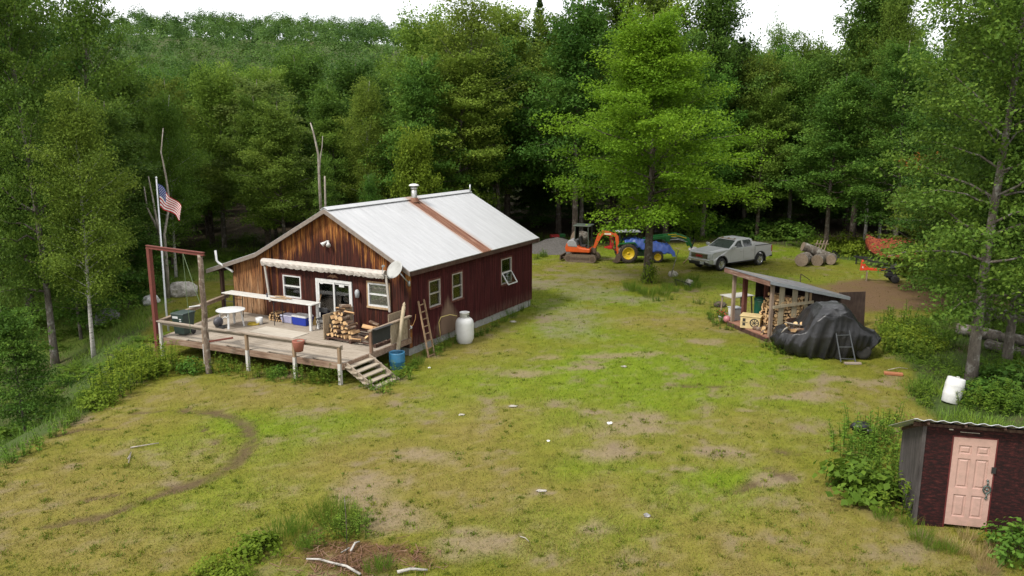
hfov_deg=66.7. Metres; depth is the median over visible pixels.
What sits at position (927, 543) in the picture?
grass tuft
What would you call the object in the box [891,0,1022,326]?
broadleaf tree
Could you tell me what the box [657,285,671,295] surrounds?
grass tuft
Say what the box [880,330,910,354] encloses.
tall weed
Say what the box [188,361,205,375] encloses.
tall weed
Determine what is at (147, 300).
boulder
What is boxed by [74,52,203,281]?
broadleaf tree
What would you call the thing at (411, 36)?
broadleaf tree
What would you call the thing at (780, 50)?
broadleaf tree
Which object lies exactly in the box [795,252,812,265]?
cut log
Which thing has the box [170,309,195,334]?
wheelie bin
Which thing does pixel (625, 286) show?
grass tuft
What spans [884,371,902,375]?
orange board
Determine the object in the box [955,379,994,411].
tall weed
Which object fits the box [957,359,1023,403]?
dark bush
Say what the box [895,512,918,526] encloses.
grass tuft
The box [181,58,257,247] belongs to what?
broadleaf tree
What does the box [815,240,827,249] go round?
wooden rack
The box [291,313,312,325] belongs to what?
cooler
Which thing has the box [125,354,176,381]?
leafy bush
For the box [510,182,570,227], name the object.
tree
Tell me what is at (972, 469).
door
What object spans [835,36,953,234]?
broadleaf tree
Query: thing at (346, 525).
dead stalk
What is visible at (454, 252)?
cabin
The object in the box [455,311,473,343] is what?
gas tank
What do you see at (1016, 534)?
bush
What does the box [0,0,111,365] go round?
broadleaf tree
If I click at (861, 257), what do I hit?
boat trailer
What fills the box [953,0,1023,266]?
broadleaf tree
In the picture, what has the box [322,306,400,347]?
firewood rack
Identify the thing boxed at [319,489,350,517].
grass tuft
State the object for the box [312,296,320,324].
broom
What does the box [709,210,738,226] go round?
dark bush
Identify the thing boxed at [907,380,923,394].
weed
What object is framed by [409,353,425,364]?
grass tuft
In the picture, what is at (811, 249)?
cut log
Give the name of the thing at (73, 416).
weed
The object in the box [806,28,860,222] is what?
broadleaf tree
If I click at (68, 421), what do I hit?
weed
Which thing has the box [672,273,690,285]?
grass tuft
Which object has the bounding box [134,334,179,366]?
tall weed
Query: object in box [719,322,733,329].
weed
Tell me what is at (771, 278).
leaf litter
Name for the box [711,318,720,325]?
weed
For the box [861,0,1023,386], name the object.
broadleaf tree
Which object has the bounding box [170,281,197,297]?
boulder
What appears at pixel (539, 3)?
conifer tree
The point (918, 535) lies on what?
grass tuft
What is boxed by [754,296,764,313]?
green drum
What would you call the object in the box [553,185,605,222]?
tree
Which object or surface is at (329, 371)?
tall weed
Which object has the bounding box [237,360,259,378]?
tall weed
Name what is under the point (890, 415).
weed
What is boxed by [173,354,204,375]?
dark bush
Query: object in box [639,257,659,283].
leafy bush
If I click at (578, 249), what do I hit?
mini excavator
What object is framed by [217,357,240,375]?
tall weed
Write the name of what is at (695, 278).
grass tuft
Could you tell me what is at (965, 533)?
dry grass tuft
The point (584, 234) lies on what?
boulder
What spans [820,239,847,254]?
leafy bush
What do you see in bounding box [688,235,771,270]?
pickup truck
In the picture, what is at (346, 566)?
birch stick
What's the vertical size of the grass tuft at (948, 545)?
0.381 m
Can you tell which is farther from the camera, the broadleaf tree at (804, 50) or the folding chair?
the broadleaf tree at (804, 50)
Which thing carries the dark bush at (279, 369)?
on the ground at (884, 291)
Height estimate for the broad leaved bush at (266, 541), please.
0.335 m
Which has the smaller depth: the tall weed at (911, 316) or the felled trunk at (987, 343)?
the felled trunk at (987, 343)
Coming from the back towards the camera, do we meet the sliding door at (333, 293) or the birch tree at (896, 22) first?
the birch tree at (896, 22)
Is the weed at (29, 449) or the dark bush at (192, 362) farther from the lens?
the dark bush at (192, 362)
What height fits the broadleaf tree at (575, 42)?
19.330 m
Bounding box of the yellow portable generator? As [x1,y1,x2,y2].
[740,312,762,328]
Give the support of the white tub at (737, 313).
on the ground at (884, 291)
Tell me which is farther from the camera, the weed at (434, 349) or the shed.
the weed at (434, 349)
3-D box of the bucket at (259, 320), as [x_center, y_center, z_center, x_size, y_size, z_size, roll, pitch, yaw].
[-10.441,1.355,32.172,0.300,0.280,0.296,0,11,0]
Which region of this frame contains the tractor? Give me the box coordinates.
[604,230,694,263]
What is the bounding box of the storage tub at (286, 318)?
[280,312,294,323]
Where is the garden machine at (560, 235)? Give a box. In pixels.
[549,233,564,237]
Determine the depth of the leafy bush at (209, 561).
15.32 m
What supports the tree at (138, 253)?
on the ground at (884, 291)
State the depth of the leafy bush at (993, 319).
35.34 m
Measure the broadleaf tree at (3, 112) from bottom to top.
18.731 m
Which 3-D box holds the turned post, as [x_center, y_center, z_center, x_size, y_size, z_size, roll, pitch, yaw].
[-4.199,1.690,29.214,0.149,2.229,0.900,4,12,19]
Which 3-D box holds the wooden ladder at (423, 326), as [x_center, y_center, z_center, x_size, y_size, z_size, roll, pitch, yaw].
[-3.346,1.601,30.434,0.427,2.183,1.022,-8,14,-35]
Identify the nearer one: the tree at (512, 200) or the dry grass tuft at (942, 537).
the dry grass tuft at (942, 537)
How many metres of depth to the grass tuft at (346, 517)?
17.32 m
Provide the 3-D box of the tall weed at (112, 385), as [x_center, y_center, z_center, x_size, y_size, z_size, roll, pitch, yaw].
[-13.352,3.164,25.383,1.573,1.167,1.485,-6,13,-28]
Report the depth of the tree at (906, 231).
42.51 m
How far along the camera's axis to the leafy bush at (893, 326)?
33.33 m
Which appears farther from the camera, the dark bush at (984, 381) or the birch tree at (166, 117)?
the birch tree at (166, 117)
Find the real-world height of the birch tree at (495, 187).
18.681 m
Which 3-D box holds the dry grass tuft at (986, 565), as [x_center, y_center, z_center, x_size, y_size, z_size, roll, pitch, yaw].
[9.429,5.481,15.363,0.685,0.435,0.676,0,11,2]
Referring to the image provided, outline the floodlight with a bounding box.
[321,240,330,246]
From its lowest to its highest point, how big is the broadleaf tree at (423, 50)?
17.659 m
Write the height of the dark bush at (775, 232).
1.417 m
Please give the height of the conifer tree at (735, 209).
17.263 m
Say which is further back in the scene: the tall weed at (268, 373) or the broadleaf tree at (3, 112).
the broadleaf tree at (3, 112)
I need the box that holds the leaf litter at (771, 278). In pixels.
[741,270,836,293]
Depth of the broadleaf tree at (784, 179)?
73.84 m
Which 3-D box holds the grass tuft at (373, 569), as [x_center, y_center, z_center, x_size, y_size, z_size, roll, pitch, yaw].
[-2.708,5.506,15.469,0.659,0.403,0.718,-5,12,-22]
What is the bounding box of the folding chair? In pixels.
[316,308,327,327]
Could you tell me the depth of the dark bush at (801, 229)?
62.26 m
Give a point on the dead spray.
(918, 159)
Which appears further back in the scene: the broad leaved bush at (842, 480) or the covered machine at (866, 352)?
the covered machine at (866, 352)
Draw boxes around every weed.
[0,442,27,468]
[1,436,42,458]
[27,420,67,439]
[28,432,45,446]
[52,408,79,431]
[67,408,79,423]
[75,368,127,404]
[91,362,136,397]
[91,370,116,384]
[96,346,135,377]
[105,353,148,389]
[114,341,149,371]
[117,350,159,382]
[119,337,163,371]
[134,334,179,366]
[139,353,166,376]
[145,346,184,376]
[169,356,187,367]
[178,362,196,374]
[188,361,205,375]
[209,350,231,373]
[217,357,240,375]
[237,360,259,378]
[258,363,274,377]
[265,364,288,382]
[290,361,316,384]
[300,523,327,550]
[307,367,330,384]
[317,364,346,386]
[323,505,359,539]
[330,499,373,541]
[358,377,377,388]
[367,376,393,393]
[382,373,397,386]
[383,364,412,380]
[392,360,414,379]
[401,359,414,372]
[408,354,420,370]
[421,342,442,356]
[436,334,456,344]
[480,324,494,331]
[691,295,705,303]
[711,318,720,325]
[714,308,727,321]
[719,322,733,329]
[758,338,769,347]
[771,345,785,354]
[827,419,860,436]
[829,418,880,457]
[841,402,893,440]
[844,434,882,467]
[845,413,901,456]
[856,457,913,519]
[858,409,915,438]
[862,446,899,478]
[866,428,901,470]
[873,313,896,328]
[873,400,904,424]
[877,325,900,339]
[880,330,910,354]
[881,299,918,324]
[894,334,931,358]
[896,324,918,335]
[904,313,932,331]
[907,378,935,404]
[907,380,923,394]
[912,312,955,338]
[914,341,949,365]
[914,372,936,396]
[916,331,939,350]
[916,391,934,408]
[921,319,959,350]
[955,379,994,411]
[964,379,1013,416]
[982,380,1023,414]
[993,380,1023,406]
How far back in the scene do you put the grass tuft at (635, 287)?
42.36 m
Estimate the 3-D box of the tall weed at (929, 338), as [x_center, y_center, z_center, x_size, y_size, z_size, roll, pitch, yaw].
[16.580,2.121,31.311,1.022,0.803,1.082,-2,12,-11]
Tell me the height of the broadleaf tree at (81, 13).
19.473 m
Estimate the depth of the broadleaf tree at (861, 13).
59.96 m
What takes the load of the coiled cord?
on the deck
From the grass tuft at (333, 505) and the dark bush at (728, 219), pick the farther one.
the dark bush at (728, 219)
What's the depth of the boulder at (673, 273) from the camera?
47.15 m
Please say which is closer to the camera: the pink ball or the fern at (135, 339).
the fern at (135, 339)
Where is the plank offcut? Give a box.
[844,362,861,364]
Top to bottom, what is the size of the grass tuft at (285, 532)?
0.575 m
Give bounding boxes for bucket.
[255,317,262,324]
[850,421,872,434]
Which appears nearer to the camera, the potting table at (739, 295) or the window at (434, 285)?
the window at (434, 285)
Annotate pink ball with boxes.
[723,315,729,322]
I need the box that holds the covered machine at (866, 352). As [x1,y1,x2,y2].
[791,346,871,358]
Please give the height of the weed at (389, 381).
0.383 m
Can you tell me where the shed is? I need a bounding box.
[889,418,1023,532]
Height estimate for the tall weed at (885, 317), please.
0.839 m
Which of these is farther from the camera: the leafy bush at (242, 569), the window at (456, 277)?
the window at (456, 277)
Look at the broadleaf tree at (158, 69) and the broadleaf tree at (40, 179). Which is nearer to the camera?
the broadleaf tree at (40, 179)
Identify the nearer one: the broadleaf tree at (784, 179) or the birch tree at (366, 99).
the birch tree at (366, 99)
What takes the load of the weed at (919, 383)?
on the ground at (884, 291)
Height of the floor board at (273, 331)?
0.015 m
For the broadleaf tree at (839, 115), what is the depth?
54.13 m
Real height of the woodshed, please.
2.652 m
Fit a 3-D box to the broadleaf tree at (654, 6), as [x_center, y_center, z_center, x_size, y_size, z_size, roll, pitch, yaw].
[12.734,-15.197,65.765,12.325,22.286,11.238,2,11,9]
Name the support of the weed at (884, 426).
on the ground at (884, 291)
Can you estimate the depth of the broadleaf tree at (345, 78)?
62.74 m
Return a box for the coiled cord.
[247,322,258,325]
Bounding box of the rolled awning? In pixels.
[260,258,390,311]
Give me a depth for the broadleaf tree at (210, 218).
59.84 m
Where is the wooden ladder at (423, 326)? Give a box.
[417,299,434,357]
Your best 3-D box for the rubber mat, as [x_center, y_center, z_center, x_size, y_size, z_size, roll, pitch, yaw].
[-4.683,1.681,28.348,0.180,0.565,1.040,6,13,28]
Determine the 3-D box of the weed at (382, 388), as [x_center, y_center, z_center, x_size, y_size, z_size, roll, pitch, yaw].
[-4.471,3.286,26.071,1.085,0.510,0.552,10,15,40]
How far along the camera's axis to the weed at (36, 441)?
21.78 m
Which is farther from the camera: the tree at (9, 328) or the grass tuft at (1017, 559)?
the tree at (9, 328)
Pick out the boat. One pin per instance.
(869, 241)
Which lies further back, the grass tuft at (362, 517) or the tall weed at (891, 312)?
the tall weed at (891, 312)
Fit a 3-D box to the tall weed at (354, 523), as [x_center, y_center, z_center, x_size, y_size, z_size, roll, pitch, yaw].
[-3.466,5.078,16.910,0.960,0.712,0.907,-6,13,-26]
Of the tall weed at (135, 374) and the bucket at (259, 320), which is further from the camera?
the bucket at (259, 320)
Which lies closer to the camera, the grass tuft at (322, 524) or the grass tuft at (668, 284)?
the grass tuft at (322, 524)
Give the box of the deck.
[156,294,411,389]
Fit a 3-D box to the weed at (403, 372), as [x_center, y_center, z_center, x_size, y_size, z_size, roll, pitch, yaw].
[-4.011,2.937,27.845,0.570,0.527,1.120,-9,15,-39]
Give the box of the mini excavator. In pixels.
[560,223,620,262]
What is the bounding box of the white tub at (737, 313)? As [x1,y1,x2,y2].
[727,306,740,320]
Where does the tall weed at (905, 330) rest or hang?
on the ground at (884, 291)
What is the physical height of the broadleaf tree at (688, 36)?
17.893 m
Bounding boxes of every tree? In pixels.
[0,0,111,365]
[0,0,138,318]
[0,181,157,339]
[0,305,88,432]
[7,84,141,329]
[10,57,119,261]
[15,73,142,357]
[31,0,153,305]
[36,94,180,309]
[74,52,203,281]
[99,215,172,307]
[123,73,224,268]
[128,61,214,255]
[129,85,214,277]
[138,60,173,83]
[143,128,169,297]
[167,53,235,244]
[170,70,193,95]
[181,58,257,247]
[185,116,231,237]
[191,203,235,227]
[197,74,343,245]
[213,91,302,244]
[221,98,318,234]
[228,62,273,106]
[235,91,311,239]
[238,64,307,223]
[264,43,330,218]
[288,81,378,211]
[299,48,398,200]
[305,154,345,218]
[306,76,377,203]
[310,123,322,210]
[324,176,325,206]
[332,74,398,202]
[352,52,479,199]
[356,170,382,201]
[368,63,404,180]
[374,0,470,173]
[383,121,444,198]
[396,0,538,188]
[398,18,495,195]
[413,47,522,205]
[445,34,545,210]
[464,0,556,217]
[475,11,549,218]
[488,38,533,208]
[489,182,521,212]
[500,0,642,232]
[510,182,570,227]
[513,0,555,215]
[518,7,603,232]
[526,149,599,220]
[529,0,789,282]
[531,45,635,230]
[552,189,595,216]
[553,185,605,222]
[581,0,647,228]
[598,0,729,231]
[599,175,624,207]
[602,181,644,211]
[611,19,724,241]
[664,0,775,226]
[664,56,762,238]
[669,201,699,223]
[696,37,779,229]
[720,48,805,220]
[722,84,801,239]
[729,35,768,64]
[739,44,802,214]
[749,49,831,221]
[751,188,811,224]
[757,5,802,63]
[760,70,896,248]
[772,111,816,222]
[783,0,932,239]
[785,29,841,221]
[787,184,845,222]
[792,187,840,217]
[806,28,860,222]
[814,103,849,229]
[817,176,877,225]
[824,8,940,227]
[829,0,927,239]
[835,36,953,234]
[852,0,928,238]
[852,30,928,235]
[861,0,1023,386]
[865,156,979,290]
[871,36,967,190]
[880,19,993,302]
[885,58,951,240]
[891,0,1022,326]
[934,0,1023,364]
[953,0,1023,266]
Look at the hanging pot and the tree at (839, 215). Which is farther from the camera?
the tree at (839, 215)
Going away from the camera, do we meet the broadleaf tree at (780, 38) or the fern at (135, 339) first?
the fern at (135, 339)
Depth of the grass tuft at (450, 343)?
31.57 m
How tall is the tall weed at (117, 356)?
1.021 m
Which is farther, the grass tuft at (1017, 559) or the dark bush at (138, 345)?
the dark bush at (138, 345)
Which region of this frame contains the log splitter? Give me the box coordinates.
[860,260,899,282]
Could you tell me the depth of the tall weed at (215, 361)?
28.36 m
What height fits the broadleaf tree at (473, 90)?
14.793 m
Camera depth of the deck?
28.84 m
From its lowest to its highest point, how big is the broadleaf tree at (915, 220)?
14.358 m
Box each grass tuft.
[262,511,305,541]
[277,508,316,537]
[289,533,318,552]
[300,495,337,523]
[314,508,342,529]
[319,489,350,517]
[330,507,353,527]
[338,496,358,519]
[347,506,374,526]
[360,552,386,575]
[368,548,399,570]
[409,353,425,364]
[433,343,443,351]
[437,337,452,347]
[498,314,508,322]
[505,309,517,317]
[621,279,636,291]
[625,281,643,291]
[640,284,658,298]
[647,284,663,293]
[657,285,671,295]
[662,280,672,290]
[667,284,680,292]
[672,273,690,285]
[683,283,692,290]
[688,274,698,282]
[691,280,702,288]
[869,500,900,522]
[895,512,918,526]
[903,520,938,545]
[922,535,939,550]
[934,534,963,555]
[935,530,958,544]
[945,531,981,554]
[956,520,986,542]
[965,537,992,562]
[974,551,1003,575]
[978,535,1000,555]
[992,543,1023,568]
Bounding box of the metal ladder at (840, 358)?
[836,330,855,361]
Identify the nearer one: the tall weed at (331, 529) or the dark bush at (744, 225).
the tall weed at (331, 529)
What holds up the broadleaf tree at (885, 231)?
on the ground at (884, 291)
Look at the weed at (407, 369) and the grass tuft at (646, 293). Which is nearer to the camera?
the weed at (407, 369)
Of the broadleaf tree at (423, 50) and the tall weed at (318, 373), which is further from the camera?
the broadleaf tree at (423, 50)
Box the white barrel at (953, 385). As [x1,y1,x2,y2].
[941,376,965,404]
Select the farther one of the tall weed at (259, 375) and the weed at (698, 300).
the weed at (698, 300)
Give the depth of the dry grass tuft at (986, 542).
16.13 m
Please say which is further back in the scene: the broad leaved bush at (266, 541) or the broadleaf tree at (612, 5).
the broadleaf tree at (612, 5)
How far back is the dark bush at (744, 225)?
63.64 m
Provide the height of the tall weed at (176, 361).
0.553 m
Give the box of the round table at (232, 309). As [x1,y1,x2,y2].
[216,306,244,328]
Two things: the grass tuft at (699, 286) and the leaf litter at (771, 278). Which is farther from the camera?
the grass tuft at (699, 286)
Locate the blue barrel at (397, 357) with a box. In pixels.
[389,350,404,369]
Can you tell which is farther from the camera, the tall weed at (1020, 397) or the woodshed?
the woodshed
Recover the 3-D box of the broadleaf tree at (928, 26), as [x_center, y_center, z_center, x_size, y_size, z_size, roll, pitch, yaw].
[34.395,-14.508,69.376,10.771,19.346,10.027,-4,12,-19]
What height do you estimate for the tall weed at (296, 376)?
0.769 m
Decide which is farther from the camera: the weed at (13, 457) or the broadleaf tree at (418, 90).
the broadleaf tree at (418, 90)
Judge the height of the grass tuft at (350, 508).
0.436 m
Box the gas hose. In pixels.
[438,314,456,337]
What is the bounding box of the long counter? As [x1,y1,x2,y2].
[221,290,320,330]
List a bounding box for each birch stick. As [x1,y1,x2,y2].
[130,443,158,447]
[306,558,360,575]
[397,567,427,573]
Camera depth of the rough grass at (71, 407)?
31.48 m
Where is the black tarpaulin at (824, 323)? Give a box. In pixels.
[770,301,880,358]
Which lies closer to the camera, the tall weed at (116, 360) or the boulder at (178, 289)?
the tall weed at (116, 360)
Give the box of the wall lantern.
[355,289,359,297]
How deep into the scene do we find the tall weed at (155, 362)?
28.13 m
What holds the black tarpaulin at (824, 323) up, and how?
on the covered machine at (866, 352)
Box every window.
[281,273,302,299]
[366,280,390,309]
[428,276,442,309]
[451,270,463,302]
[500,255,517,286]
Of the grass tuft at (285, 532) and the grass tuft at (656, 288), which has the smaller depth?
the grass tuft at (285, 532)
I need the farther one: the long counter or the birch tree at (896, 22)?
the birch tree at (896, 22)
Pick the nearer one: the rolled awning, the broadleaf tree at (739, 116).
the rolled awning
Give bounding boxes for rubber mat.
[372,323,392,344]
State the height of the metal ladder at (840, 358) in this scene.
1.686 m
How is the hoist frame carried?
on the ground at (884, 291)
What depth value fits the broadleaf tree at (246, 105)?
52.43 m
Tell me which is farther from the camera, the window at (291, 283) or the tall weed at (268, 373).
the window at (291, 283)
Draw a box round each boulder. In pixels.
[92,308,119,325]
[142,295,159,305]
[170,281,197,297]
[571,231,587,243]
[668,270,677,276]
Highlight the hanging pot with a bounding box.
[292,339,305,351]
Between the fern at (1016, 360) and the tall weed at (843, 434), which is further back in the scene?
the fern at (1016, 360)
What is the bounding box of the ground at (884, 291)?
[0,35,1023,575]
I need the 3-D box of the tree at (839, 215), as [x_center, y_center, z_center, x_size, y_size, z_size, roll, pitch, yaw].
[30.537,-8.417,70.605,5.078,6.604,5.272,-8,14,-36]
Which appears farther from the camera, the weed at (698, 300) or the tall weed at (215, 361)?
the weed at (698, 300)
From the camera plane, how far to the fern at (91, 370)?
30.36 m
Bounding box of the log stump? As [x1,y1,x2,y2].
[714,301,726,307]
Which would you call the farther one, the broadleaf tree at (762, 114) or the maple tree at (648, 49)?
the broadleaf tree at (762, 114)
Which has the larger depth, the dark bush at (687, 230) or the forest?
the forest
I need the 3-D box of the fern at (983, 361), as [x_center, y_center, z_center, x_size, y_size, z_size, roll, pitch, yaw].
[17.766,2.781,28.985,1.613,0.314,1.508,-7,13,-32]
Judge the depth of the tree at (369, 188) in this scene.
49.60 m
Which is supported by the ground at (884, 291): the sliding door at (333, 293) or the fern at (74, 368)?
the fern at (74, 368)
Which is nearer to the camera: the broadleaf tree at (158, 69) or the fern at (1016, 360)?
the fern at (1016, 360)
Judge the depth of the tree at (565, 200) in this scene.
77.94 m
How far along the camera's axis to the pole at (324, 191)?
46.93 m
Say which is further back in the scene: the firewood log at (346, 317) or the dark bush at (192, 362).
the firewood log at (346, 317)
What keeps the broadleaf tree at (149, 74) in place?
on the ground at (884, 291)
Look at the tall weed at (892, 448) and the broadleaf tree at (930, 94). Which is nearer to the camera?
the tall weed at (892, 448)
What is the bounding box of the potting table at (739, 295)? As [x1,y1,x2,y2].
[719,292,754,313]
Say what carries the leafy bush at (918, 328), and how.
on the ground at (884, 291)
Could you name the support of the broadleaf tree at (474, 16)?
on the ground at (884, 291)
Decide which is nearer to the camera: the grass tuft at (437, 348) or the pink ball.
the grass tuft at (437, 348)
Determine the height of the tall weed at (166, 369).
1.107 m
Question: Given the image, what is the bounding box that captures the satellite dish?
[382,261,410,285]
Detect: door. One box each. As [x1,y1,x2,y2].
[315,278,353,322]
[944,437,996,526]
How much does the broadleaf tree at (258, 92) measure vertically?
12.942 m
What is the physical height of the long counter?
1.100 m
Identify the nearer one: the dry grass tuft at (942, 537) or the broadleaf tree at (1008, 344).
the dry grass tuft at (942, 537)
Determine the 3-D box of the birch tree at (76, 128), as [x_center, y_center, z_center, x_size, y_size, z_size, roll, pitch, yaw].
[-17.582,-2.676,32.123,4.817,12.018,4.770,-6,13,-28]
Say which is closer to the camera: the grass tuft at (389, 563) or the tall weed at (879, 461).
the grass tuft at (389, 563)
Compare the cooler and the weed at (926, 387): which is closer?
the weed at (926, 387)
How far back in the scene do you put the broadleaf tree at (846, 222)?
69.61 m
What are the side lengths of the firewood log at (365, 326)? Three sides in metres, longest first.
0.417 x 0.171 x 0.088 m
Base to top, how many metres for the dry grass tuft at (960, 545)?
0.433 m
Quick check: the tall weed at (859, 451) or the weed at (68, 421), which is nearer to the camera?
the tall weed at (859, 451)
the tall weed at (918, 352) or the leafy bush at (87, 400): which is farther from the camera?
the tall weed at (918, 352)
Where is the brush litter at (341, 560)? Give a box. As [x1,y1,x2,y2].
[249,532,447,575]
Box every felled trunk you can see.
[955,323,1023,346]
[984,339,1023,357]
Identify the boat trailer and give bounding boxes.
[854,255,909,267]
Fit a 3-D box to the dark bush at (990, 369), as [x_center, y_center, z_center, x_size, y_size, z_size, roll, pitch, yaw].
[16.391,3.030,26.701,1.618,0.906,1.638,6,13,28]
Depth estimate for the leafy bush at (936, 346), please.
30.89 m
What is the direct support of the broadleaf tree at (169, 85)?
on the ground at (884, 291)
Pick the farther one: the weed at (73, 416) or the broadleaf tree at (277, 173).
the broadleaf tree at (277, 173)
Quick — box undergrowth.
[0,228,1023,441]
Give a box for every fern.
[63,364,87,373]
[83,366,101,374]
[115,342,138,349]
[127,335,150,341]
[133,331,173,341]
[980,356,1013,366]
[991,350,1023,361]
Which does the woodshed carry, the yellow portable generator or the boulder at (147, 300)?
the yellow portable generator
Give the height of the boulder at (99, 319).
1.009 m
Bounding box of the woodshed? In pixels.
[724,267,849,341]
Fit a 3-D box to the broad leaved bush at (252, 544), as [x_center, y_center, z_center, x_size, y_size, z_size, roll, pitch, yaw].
[-5.270,5.296,16.160,1.324,0.575,1.071,-10,15,-40]
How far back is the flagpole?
33.37 m
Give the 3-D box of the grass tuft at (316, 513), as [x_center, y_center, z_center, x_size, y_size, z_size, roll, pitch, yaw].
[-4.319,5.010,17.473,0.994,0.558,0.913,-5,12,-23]
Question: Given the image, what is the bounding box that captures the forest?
[36,2,830,88]
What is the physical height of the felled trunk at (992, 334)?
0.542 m
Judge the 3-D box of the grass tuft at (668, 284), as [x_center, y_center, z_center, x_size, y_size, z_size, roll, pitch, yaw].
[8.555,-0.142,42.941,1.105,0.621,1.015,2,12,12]
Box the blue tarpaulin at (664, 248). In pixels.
[622,237,675,256]
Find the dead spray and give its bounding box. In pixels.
[894,153,946,168]
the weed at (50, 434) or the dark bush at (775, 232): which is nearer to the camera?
the weed at (50, 434)
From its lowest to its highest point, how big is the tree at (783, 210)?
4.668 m
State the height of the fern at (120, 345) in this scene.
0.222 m
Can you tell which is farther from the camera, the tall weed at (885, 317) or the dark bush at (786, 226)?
the dark bush at (786, 226)
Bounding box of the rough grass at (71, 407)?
[0,231,1023,464]
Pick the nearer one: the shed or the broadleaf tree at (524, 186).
the shed
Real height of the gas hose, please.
0.922 m
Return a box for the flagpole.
[155,177,169,330]
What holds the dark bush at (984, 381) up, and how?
on the ground at (884, 291)
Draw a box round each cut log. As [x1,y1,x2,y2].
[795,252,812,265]
[800,242,830,256]
[811,254,825,265]
[826,253,836,264]
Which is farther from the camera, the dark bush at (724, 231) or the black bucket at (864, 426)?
the dark bush at (724, 231)
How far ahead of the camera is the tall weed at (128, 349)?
28.67 m
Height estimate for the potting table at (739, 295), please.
1.148 m
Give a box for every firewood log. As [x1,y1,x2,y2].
[339,304,350,308]
[340,315,349,320]
[350,338,360,341]
[361,324,373,329]
[369,320,378,325]
[752,326,761,330]
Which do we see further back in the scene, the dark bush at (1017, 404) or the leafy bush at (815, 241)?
the leafy bush at (815, 241)
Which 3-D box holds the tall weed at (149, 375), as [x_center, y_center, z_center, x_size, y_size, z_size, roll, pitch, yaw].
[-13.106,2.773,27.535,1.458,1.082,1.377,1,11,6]
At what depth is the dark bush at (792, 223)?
64.08 m
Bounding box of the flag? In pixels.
[157,183,180,220]
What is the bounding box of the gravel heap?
[532,237,587,254]
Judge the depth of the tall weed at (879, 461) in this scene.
19.67 m
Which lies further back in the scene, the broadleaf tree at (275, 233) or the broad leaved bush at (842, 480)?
the broadleaf tree at (275, 233)
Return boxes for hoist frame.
[145,245,232,373]
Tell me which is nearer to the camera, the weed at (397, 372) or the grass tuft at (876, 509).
the grass tuft at (876, 509)
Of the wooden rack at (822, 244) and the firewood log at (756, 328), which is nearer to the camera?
the firewood log at (756, 328)
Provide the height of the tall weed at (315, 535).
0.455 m
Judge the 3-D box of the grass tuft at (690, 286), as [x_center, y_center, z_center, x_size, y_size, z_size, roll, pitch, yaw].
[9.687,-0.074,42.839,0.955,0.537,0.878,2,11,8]
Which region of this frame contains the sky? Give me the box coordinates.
[17,0,989,59]
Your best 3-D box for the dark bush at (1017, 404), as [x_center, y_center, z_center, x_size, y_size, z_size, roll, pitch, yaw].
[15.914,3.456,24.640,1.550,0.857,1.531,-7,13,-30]
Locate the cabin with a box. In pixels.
[206,184,539,355]
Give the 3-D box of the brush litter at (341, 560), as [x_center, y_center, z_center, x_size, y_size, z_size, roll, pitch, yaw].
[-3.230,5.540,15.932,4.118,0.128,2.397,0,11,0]
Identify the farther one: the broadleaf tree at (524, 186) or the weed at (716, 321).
the broadleaf tree at (524, 186)
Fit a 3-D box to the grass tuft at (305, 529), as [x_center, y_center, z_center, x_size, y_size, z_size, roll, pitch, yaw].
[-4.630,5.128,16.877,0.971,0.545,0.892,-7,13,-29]
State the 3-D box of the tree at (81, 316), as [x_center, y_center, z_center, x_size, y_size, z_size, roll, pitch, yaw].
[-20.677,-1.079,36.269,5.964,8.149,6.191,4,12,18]
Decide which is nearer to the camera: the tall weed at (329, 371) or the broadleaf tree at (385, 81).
the tall weed at (329, 371)
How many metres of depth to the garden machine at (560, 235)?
62.23 m
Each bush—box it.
[73,383,125,412]
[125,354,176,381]
[131,343,154,352]
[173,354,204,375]
[185,547,239,575]
[211,555,258,575]
[222,524,293,568]
[251,533,281,550]
[268,363,289,377]
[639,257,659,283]
[668,220,698,239]
[692,208,718,224]
[693,220,726,236]
[705,221,733,237]
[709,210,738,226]
[719,218,748,235]
[723,215,766,237]
[733,217,777,238]
[754,224,783,241]
[760,218,800,240]
[775,217,811,239]
[782,221,823,241]
[810,235,835,248]
[812,449,908,512]
[819,228,865,250]
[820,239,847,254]
[825,462,873,490]
[837,237,872,256]
[874,313,909,335]
[877,325,931,353]
[892,320,935,339]
[917,333,951,354]
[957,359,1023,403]
[961,376,1001,406]
[963,363,1002,384]
[968,308,1023,323]
[973,517,1023,569]
[991,382,1023,411]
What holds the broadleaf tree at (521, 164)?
on the ground at (884, 291)
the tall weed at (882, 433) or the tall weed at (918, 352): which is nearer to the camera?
the tall weed at (882, 433)
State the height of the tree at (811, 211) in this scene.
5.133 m
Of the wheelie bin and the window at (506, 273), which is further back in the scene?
the window at (506, 273)
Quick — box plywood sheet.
[839,291,865,325]
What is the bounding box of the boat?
[865,235,932,263]
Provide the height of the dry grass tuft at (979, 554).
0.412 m
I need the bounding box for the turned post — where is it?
[396,302,405,349]
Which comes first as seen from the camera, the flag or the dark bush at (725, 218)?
the flag
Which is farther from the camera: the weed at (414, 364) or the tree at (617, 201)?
the tree at (617, 201)
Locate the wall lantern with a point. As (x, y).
(357, 293)
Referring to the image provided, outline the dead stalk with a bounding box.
[344,496,347,561]
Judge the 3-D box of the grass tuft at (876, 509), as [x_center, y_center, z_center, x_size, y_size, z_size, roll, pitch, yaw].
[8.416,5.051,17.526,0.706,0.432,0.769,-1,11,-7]
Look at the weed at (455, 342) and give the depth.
31.90 m
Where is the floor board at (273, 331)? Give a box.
[248,326,308,337]

